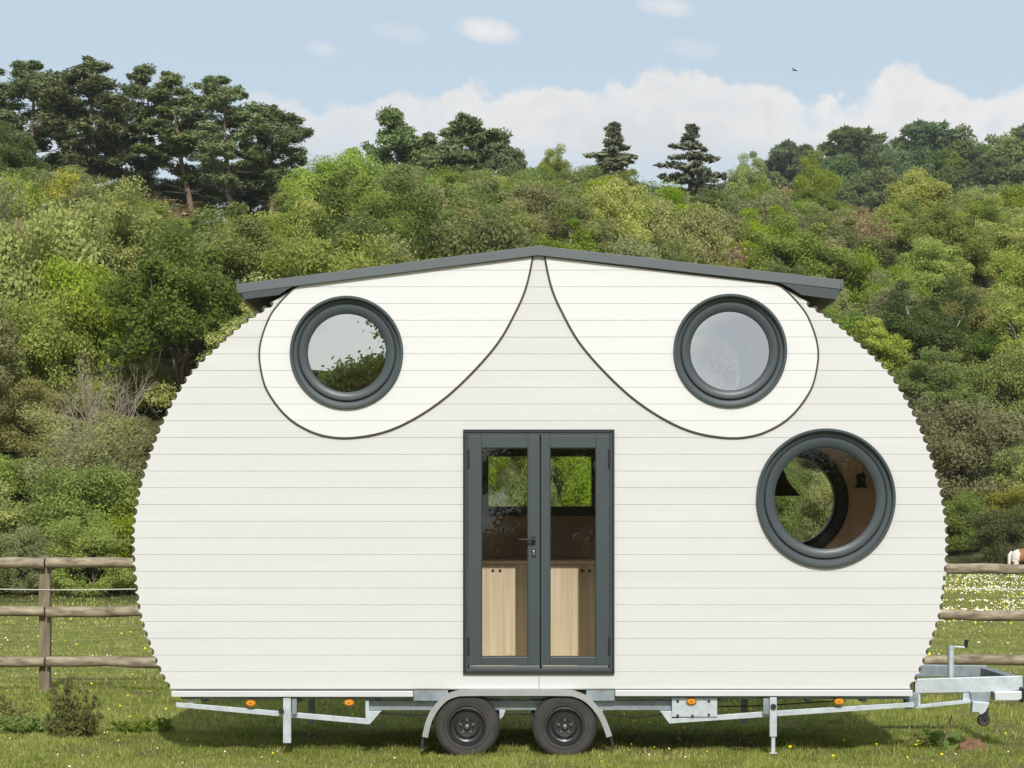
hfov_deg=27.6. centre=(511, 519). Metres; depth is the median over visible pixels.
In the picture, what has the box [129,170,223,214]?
understory tree
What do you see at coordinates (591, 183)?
airy tree
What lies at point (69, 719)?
thistle clump
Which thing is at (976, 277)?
leafy tree
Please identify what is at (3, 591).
bush
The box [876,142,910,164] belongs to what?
ridge tree
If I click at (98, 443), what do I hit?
willow bush
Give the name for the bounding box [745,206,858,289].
leafy tree
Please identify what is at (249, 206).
understory tree
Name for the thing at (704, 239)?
leafy tree
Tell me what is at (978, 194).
broadleaf tree
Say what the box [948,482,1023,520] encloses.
bush
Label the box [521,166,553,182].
leafy tree
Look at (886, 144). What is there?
ridge pine
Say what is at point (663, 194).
leafy tree
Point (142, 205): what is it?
leafy tree
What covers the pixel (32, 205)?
leafy tree
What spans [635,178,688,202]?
leafy tree
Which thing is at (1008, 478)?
sallow bush
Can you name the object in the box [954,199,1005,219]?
leafy tree
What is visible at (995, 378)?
bush
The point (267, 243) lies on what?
leafy tree
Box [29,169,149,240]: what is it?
airy tree
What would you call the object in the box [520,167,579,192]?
airy tree
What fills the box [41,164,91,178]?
airy tree
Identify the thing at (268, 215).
bush
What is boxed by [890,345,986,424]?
airy tree
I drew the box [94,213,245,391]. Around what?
leafy tree
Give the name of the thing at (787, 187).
bare tree
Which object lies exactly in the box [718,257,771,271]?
airy tree
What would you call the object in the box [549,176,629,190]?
budding tree
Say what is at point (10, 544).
hedge shrub
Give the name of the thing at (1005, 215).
airy tree
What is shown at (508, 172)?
leafy tree
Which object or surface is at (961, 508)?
hedge shrub
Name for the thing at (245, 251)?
airy tree
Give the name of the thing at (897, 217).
leafy tree
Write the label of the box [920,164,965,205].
ridge tree
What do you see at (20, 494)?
dense shrub
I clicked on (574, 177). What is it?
leafy tree
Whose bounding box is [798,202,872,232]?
airy tree
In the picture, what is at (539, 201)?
leafy tree
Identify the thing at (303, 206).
bush
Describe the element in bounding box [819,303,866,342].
leafy tree
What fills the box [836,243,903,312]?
bush
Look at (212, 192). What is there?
understory tree
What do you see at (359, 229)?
leafy tree
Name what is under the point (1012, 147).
ridge tree
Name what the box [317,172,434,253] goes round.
leafy tree
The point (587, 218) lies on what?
airy tree
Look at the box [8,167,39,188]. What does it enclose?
airy tree
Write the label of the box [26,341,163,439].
dead shrub
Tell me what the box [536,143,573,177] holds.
broadleaf tree
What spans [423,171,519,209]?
leafy tree
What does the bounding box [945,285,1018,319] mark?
airy tree
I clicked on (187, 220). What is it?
leafy tree
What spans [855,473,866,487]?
wall lamp
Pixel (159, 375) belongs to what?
green shrub
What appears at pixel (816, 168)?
ridge tree
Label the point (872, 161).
ridge tree
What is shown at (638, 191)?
leafy tree
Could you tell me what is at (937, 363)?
gorse bush
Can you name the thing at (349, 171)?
leafy tree
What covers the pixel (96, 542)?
hedge shrub
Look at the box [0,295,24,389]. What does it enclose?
airy tree
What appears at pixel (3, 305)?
leafy tree
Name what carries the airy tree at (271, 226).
on the ground at (954, 557)
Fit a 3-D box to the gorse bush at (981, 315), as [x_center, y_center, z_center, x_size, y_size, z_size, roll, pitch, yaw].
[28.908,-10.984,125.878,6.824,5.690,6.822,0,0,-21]
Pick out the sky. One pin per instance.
(550, 73)
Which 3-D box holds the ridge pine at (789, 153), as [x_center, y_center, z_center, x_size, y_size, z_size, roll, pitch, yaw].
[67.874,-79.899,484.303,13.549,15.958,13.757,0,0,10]
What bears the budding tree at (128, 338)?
on the ground at (954, 557)
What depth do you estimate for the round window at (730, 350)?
18.02 m
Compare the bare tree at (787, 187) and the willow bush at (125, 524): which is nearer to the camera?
the willow bush at (125, 524)
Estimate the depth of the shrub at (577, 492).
68.62 m
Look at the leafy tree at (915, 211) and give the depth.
159.28 m
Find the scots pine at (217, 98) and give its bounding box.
[164,75,290,207]
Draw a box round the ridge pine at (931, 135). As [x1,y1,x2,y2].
[886,118,966,160]
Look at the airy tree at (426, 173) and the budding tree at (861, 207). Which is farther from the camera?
the budding tree at (861, 207)
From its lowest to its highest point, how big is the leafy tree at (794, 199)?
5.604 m
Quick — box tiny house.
[132,246,1023,756]
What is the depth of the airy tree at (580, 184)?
151.98 m
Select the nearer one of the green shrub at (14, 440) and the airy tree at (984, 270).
the green shrub at (14, 440)
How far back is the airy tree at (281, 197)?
120.74 m
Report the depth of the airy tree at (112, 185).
122.84 m
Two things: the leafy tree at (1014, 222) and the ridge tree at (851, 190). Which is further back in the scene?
the ridge tree at (851, 190)
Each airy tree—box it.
[0,167,25,185]
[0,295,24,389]
[0,310,28,418]
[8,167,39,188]
[10,166,53,194]
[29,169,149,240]
[38,168,97,185]
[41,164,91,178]
[99,180,144,204]
[160,200,284,347]
[160,218,214,257]
[196,271,276,361]
[201,216,229,225]
[227,208,305,248]
[228,238,295,275]
[266,180,313,214]
[279,170,444,271]
[281,184,345,216]
[352,194,420,248]
[374,162,395,178]
[410,166,449,205]
[417,188,485,254]
[424,172,496,181]
[428,197,550,255]
[500,176,546,236]
[508,214,602,251]
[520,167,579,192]
[550,183,627,253]
[571,174,616,197]
[572,166,608,189]
[588,168,649,198]
[649,184,731,261]
[649,236,697,262]
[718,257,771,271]
[719,205,799,268]
[738,181,809,224]
[762,256,810,275]
[791,198,813,217]
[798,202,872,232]
[843,308,917,374]
[853,267,948,334]
[874,273,985,412]
[889,210,937,265]
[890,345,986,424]
[940,315,1020,395]
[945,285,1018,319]
[962,198,1007,287]
[963,214,1023,288]
[977,211,1014,284]
[977,279,1023,370]
[1004,205,1023,218]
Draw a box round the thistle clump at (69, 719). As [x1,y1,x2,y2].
[44,678,103,738]
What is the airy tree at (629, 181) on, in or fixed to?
on the ground at (954, 557)
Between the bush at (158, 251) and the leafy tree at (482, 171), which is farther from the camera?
the leafy tree at (482, 171)
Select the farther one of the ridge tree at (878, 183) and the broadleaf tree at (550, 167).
the ridge tree at (878, 183)
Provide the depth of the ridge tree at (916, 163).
428.93 m
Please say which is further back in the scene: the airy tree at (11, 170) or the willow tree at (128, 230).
the airy tree at (11, 170)
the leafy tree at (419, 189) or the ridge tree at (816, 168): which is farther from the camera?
the ridge tree at (816, 168)
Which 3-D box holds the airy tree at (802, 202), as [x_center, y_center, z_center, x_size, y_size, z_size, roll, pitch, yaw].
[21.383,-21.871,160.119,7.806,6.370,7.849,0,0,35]
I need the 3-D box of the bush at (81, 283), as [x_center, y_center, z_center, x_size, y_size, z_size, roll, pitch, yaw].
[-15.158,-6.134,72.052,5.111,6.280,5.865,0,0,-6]
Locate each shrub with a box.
[0,376,75,453]
[0,445,57,516]
[0,523,59,592]
[6,462,140,555]
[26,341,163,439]
[36,357,125,493]
[44,508,136,594]
[111,414,158,473]
[122,357,176,412]
[489,457,510,505]
[506,459,561,505]
[557,457,590,505]
[775,458,813,541]
[798,468,832,541]
[942,488,992,550]
[965,503,1023,563]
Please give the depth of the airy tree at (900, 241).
149.70 m
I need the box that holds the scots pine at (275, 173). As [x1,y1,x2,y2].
[235,104,314,215]
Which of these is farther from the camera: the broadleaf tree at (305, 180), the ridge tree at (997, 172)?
the ridge tree at (997, 172)
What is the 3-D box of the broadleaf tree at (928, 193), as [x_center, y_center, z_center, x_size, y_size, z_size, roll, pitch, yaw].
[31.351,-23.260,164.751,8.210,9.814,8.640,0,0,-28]
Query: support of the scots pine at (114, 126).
on the ground at (954, 557)
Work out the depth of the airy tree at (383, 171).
113.17 m
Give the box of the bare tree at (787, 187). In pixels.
[769,178,795,194]
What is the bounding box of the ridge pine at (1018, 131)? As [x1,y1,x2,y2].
[995,123,1023,148]
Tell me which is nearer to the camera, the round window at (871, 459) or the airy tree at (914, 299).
the round window at (871, 459)
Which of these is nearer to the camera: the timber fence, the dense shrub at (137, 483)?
the timber fence
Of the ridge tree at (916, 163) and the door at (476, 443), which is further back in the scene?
the ridge tree at (916, 163)
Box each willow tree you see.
[20,164,82,204]
[59,171,172,280]
[146,340,214,382]
[223,217,247,236]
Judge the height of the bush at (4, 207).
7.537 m
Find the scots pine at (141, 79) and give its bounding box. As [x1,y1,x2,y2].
[107,62,180,201]
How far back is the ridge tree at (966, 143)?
485.93 m
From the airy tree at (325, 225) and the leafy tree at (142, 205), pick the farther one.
the leafy tree at (142, 205)
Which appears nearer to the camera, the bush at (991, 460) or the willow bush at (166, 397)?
the willow bush at (166, 397)
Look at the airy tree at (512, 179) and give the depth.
118.44 m
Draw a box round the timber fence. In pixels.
[0,556,1023,691]
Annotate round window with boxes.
[290,296,402,408]
[673,294,786,407]
[756,428,895,567]
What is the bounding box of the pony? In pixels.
[1007,548,1023,577]
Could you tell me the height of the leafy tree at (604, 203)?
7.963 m
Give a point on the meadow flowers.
(985, 608)
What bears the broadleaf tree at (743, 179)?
on the ground at (954, 557)
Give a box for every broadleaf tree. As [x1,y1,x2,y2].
[0,120,54,179]
[279,146,383,212]
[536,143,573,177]
[720,151,775,208]
[792,147,844,206]
[873,165,956,219]
[949,183,1011,217]
[987,181,1023,218]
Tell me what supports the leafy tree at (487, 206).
on the ground at (954, 557)
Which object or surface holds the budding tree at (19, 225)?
on the ground at (954, 557)
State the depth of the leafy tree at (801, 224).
143.73 m
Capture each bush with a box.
[0,175,44,248]
[0,191,134,383]
[0,284,113,426]
[0,454,43,528]
[0,479,32,575]
[0,526,20,593]
[6,247,144,412]
[14,423,156,524]
[16,399,157,476]
[22,459,139,580]
[73,501,135,585]
[108,216,172,275]
[144,380,177,424]
[246,207,294,236]
[286,189,388,244]
[409,207,554,260]
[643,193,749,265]
[827,287,864,325]
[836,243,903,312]
[856,267,948,314]
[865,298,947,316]
[897,337,979,411]
[906,391,1023,504]
[935,427,1005,463]
[943,292,1022,363]
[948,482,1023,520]
[952,296,1023,370]
[969,345,1023,425]
[985,245,1023,300]
[987,444,1023,516]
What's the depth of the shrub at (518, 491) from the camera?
66.49 m
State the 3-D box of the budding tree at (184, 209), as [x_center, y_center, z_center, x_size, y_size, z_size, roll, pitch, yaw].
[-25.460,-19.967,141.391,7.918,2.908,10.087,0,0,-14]
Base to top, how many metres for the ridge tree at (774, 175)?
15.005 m
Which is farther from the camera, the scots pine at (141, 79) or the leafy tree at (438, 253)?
the scots pine at (141, 79)
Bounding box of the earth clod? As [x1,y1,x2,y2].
[955,737,988,749]
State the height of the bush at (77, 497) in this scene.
3.602 m
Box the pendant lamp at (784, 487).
[775,470,799,495]
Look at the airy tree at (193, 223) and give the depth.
92.24 m
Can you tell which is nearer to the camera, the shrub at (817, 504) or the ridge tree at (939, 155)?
the shrub at (817, 504)
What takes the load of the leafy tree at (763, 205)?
on the ground at (954, 557)
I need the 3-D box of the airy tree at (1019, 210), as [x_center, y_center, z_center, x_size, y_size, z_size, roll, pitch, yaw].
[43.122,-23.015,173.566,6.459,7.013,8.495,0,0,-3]
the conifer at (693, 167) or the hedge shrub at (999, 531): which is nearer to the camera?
the hedge shrub at (999, 531)
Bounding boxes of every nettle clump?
[0,693,34,724]
[0,711,53,734]
[105,715,174,733]
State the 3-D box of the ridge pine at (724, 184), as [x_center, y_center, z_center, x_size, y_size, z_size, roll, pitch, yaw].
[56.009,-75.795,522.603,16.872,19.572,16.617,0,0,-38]
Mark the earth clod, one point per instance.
(968, 742)
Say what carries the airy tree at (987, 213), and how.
on the ground at (954, 557)
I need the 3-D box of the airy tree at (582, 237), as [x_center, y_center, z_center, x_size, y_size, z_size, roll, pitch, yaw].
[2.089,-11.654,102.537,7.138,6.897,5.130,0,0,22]
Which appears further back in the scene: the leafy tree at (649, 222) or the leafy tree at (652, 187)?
the leafy tree at (652, 187)
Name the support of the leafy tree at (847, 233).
on the ground at (954, 557)
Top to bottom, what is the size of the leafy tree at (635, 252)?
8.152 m
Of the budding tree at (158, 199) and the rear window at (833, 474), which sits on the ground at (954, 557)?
the budding tree at (158, 199)
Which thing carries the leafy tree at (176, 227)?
on the ground at (954, 557)
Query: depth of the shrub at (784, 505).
89.49 m
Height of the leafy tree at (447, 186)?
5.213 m
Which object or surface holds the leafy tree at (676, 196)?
on the ground at (954, 557)
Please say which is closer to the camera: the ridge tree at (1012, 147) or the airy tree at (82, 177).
the airy tree at (82, 177)
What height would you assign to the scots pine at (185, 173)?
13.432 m
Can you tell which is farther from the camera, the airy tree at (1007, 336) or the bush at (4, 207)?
the airy tree at (1007, 336)
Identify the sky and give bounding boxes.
[0,0,1023,224]
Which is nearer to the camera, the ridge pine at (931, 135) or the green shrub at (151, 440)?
the green shrub at (151, 440)
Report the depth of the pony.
70.88 m
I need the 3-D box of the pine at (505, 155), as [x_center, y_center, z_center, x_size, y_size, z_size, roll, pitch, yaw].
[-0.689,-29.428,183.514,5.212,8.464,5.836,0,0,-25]
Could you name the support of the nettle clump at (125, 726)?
on the ground at (954, 557)
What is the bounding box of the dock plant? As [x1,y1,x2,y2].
[900,715,965,750]
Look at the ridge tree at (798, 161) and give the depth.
473.19 m
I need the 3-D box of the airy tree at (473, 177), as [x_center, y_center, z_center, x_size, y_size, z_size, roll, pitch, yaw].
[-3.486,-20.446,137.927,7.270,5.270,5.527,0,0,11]
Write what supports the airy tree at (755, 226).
on the ground at (954, 557)
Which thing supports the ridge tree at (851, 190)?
on the ground at (954, 557)
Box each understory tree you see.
[102,179,160,204]
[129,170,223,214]
[172,201,217,220]
[178,163,227,224]
[202,175,291,210]
[218,198,267,217]
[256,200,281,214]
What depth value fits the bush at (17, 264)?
74.55 m
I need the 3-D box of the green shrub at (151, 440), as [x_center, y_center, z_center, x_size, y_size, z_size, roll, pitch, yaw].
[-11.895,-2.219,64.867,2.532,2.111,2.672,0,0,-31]
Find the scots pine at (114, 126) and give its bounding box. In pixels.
[25,55,155,183]
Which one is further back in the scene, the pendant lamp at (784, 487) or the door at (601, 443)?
the pendant lamp at (784, 487)
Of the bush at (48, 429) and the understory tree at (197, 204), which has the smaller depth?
the bush at (48, 429)
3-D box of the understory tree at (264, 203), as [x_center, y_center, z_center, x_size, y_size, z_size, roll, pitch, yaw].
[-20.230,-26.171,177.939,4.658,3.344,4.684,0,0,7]
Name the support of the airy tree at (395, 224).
on the ground at (954, 557)
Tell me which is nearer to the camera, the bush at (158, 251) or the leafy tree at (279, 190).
the bush at (158, 251)
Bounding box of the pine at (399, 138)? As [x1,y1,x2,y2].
[359,105,432,171]
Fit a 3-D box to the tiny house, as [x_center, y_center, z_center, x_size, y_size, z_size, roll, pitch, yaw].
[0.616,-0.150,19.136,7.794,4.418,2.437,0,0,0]
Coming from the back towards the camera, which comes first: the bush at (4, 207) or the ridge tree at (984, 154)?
the ridge tree at (984, 154)
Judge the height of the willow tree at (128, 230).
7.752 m
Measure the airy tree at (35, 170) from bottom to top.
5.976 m
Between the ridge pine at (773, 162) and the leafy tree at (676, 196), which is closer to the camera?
the leafy tree at (676, 196)
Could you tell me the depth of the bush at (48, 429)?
63.58 m
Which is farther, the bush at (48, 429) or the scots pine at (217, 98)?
the scots pine at (217, 98)
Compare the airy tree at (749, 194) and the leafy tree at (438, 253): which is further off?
the airy tree at (749, 194)
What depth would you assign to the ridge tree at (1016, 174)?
421.45 m
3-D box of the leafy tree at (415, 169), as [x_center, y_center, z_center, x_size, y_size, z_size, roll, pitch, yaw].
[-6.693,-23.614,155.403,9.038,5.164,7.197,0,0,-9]
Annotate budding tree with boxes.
[3,203,80,248]
[17,277,172,373]
[137,191,187,219]
[163,198,196,217]
[428,182,455,209]
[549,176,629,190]
[705,230,773,269]
[805,208,896,268]
[828,207,879,227]
[829,206,876,228]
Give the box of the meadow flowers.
[1,574,1023,766]
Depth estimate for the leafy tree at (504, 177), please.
149.00 m
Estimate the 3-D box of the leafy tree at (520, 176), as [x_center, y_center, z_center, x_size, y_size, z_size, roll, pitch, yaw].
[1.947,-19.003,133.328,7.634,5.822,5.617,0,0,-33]
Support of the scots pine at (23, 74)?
on the ground at (954, 557)
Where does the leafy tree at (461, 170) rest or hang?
on the ground at (954, 557)
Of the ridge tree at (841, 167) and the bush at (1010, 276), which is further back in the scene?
the ridge tree at (841, 167)
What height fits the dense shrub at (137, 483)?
3.136 m
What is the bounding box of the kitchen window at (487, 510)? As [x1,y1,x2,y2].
[482,449,594,515]
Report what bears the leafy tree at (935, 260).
on the ground at (954, 557)
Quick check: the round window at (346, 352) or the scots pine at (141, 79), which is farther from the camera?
the scots pine at (141, 79)
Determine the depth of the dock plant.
18.49 m
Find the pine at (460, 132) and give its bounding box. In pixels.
[403,111,512,172]
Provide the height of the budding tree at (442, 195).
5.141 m
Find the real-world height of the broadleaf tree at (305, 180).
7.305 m
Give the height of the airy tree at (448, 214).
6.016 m
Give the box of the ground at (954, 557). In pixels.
[0,201,1023,767]
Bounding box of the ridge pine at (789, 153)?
[778,143,831,181]
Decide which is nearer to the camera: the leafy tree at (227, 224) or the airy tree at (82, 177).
the leafy tree at (227, 224)
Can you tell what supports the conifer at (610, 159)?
on the ground at (954, 557)
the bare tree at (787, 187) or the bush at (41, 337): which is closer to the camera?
the bush at (41, 337)
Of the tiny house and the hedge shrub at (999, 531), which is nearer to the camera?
the tiny house
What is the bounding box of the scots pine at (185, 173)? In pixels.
[126,70,207,220]
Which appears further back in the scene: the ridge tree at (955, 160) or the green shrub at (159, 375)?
the ridge tree at (955, 160)
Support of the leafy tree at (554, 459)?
on the ground at (954, 557)
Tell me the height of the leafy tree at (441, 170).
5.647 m
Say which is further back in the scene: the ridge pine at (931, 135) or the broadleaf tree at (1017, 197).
the ridge pine at (931, 135)
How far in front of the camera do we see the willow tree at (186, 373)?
74.14 m
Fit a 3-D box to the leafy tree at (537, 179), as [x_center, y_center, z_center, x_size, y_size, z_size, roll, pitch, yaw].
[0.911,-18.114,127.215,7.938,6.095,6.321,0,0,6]
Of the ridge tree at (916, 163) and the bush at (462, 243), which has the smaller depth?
the bush at (462, 243)
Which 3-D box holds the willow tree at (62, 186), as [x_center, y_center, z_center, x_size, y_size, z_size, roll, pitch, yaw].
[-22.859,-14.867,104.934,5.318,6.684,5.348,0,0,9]
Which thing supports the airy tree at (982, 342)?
on the ground at (954, 557)
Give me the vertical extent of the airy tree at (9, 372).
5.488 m
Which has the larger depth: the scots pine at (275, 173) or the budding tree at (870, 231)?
the scots pine at (275, 173)
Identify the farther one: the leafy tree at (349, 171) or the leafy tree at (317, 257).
the leafy tree at (349, 171)
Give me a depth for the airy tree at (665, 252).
113.63 m
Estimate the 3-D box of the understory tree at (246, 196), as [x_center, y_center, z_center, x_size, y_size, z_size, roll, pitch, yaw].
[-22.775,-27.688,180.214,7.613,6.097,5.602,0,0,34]
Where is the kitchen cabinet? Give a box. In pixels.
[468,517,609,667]
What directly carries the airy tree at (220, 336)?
on the ground at (954, 557)
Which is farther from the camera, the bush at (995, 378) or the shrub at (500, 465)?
the bush at (995, 378)
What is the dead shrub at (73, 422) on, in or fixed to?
on the ground at (954, 557)
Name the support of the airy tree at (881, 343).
on the ground at (954, 557)
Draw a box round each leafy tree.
[0,168,53,231]
[0,300,28,330]
[56,173,144,215]
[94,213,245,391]
[117,214,169,258]
[128,200,158,213]
[134,200,195,231]
[159,219,192,237]
[181,216,195,225]
[211,215,254,230]
[224,228,305,266]
[233,229,393,320]
[274,187,287,213]
[304,210,423,265]
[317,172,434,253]
[318,166,440,210]
[346,162,446,234]
[367,228,418,265]
[410,165,428,181]
[419,231,497,260]
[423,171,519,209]
[424,164,474,186]
[432,176,469,197]
[441,176,531,228]
[446,164,473,173]
[459,168,499,178]
[464,177,580,243]
[486,174,515,187]
[499,168,549,182]
[509,174,558,212]
[511,457,590,504]
[512,172,573,207]
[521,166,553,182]
[551,163,609,186]
[552,175,653,254]
[609,233,666,259]
[620,184,669,245]
[628,198,660,254]
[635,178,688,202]
[639,177,717,242]
[652,188,694,204]
[697,186,737,262]
[713,187,799,251]
[719,209,808,254]
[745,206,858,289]
[785,195,852,217]
[785,206,898,273]
[787,186,861,214]
[807,236,865,290]
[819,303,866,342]
[829,199,860,227]
[857,202,916,268]
[865,196,945,225]
[893,234,974,297]
[897,199,997,297]
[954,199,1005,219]
[969,216,1023,281]
[1002,214,1023,232]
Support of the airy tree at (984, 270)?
on the ground at (954, 557)
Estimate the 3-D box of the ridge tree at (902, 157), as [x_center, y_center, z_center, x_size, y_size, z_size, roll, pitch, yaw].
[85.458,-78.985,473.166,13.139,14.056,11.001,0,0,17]
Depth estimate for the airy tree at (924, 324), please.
116.14 m
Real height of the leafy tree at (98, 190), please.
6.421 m
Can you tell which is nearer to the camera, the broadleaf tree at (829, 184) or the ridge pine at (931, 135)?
the broadleaf tree at (829, 184)
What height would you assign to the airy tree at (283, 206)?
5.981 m
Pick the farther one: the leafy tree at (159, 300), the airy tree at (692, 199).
the airy tree at (692, 199)
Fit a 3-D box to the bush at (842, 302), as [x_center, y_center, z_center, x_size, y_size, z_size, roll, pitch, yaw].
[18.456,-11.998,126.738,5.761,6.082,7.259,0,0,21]
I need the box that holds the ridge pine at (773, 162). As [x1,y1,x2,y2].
[763,138,799,181]
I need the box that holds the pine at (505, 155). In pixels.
[475,139,534,176]
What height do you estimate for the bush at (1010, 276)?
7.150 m
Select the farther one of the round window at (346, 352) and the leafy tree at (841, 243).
the leafy tree at (841, 243)
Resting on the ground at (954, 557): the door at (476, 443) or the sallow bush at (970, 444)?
the sallow bush at (970, 444)
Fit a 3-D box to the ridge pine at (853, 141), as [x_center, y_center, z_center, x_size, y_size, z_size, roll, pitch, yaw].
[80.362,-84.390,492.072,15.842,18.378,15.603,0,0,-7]
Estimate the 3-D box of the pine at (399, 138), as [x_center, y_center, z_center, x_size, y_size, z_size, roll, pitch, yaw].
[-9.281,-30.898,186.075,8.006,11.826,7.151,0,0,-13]
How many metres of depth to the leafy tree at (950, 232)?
142.26 m
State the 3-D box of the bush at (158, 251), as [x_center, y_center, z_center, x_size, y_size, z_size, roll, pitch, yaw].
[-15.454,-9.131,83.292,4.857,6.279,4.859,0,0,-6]
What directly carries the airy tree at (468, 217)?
on the ground at (954, 557)
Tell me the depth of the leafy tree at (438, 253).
82.90 m
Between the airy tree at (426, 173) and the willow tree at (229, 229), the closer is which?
the willow tree at (229, 229)
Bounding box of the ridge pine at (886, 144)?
[817,143,891,169]
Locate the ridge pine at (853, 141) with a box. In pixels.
[816,124,889,168]
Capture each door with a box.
[467,435,539,667]
[541,435,610,667]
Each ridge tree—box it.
[764,170,795,193]
[792,153,826,181]
[792,160,843,200]
[818,152,866,204]
[835,170,882,217]
[857,165,924,213]
[858,149,901,201]
[869,140,915,185]
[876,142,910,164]
[897,145,935,179]
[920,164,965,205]
[921,148,965,192]
[926,151,969,179]
[934,124,972,169]
[954,133,998,186]
[956,155,1017,198]
[971,141,1016,185]
[979,131,1023,183]
[996,156,1023,189]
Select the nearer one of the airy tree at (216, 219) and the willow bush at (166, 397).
the willow bush at (166, 397)
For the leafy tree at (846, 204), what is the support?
on the ground at (954, 557)
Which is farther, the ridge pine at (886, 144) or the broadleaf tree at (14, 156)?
the ridge pine at (886, 144)
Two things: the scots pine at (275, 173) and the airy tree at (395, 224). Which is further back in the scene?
the scots pine at (275, 173)
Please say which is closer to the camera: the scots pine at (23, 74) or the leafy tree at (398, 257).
the leafy tree at (398, 257)
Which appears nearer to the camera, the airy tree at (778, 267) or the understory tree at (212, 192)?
the airy tree at (778, 267)
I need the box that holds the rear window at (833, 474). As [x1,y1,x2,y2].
[795,449,848,548]
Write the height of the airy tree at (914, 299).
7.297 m
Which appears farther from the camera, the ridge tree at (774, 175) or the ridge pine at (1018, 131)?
the ridge pine at (1018, 131)
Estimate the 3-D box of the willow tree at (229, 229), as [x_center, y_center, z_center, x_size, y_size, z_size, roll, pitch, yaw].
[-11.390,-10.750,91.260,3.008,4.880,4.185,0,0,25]
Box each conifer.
[581,121,655,191]
[653,123,728,198]
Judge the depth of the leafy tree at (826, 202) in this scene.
177.18 m
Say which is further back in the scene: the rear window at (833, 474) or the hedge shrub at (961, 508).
the hedge shrub at (961, 508)
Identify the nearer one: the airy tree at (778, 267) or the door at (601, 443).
the door at (601, 443)
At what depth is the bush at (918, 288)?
125.44 m
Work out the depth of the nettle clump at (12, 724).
19.73 m
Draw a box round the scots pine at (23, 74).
[0,59,99,169]
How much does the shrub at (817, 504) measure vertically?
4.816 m
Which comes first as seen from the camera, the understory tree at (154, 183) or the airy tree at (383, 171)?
the airy tree at (383, 171)
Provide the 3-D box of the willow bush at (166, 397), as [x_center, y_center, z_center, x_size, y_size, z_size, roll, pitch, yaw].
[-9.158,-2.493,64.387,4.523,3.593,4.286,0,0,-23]
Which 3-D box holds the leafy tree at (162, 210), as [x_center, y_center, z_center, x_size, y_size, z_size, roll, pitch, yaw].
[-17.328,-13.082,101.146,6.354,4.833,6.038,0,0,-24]
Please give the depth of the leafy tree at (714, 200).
159.55 m
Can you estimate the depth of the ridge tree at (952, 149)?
486.54 m
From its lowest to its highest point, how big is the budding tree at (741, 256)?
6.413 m
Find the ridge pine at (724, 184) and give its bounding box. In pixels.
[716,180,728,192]
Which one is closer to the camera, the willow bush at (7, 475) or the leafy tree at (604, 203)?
the willow bush at (7, 475)
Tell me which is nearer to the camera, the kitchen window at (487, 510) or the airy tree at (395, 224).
the kitchen window at (487, 510)
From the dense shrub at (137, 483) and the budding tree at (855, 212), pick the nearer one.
the dense shrub at (137, 483)
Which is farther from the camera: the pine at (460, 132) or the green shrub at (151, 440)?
the pine at (460, 132)
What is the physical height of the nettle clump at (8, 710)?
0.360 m
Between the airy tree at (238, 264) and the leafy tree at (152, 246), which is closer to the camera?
the airy tree at (238, 264)
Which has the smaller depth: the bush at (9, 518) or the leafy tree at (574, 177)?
the bush at (9, 518)

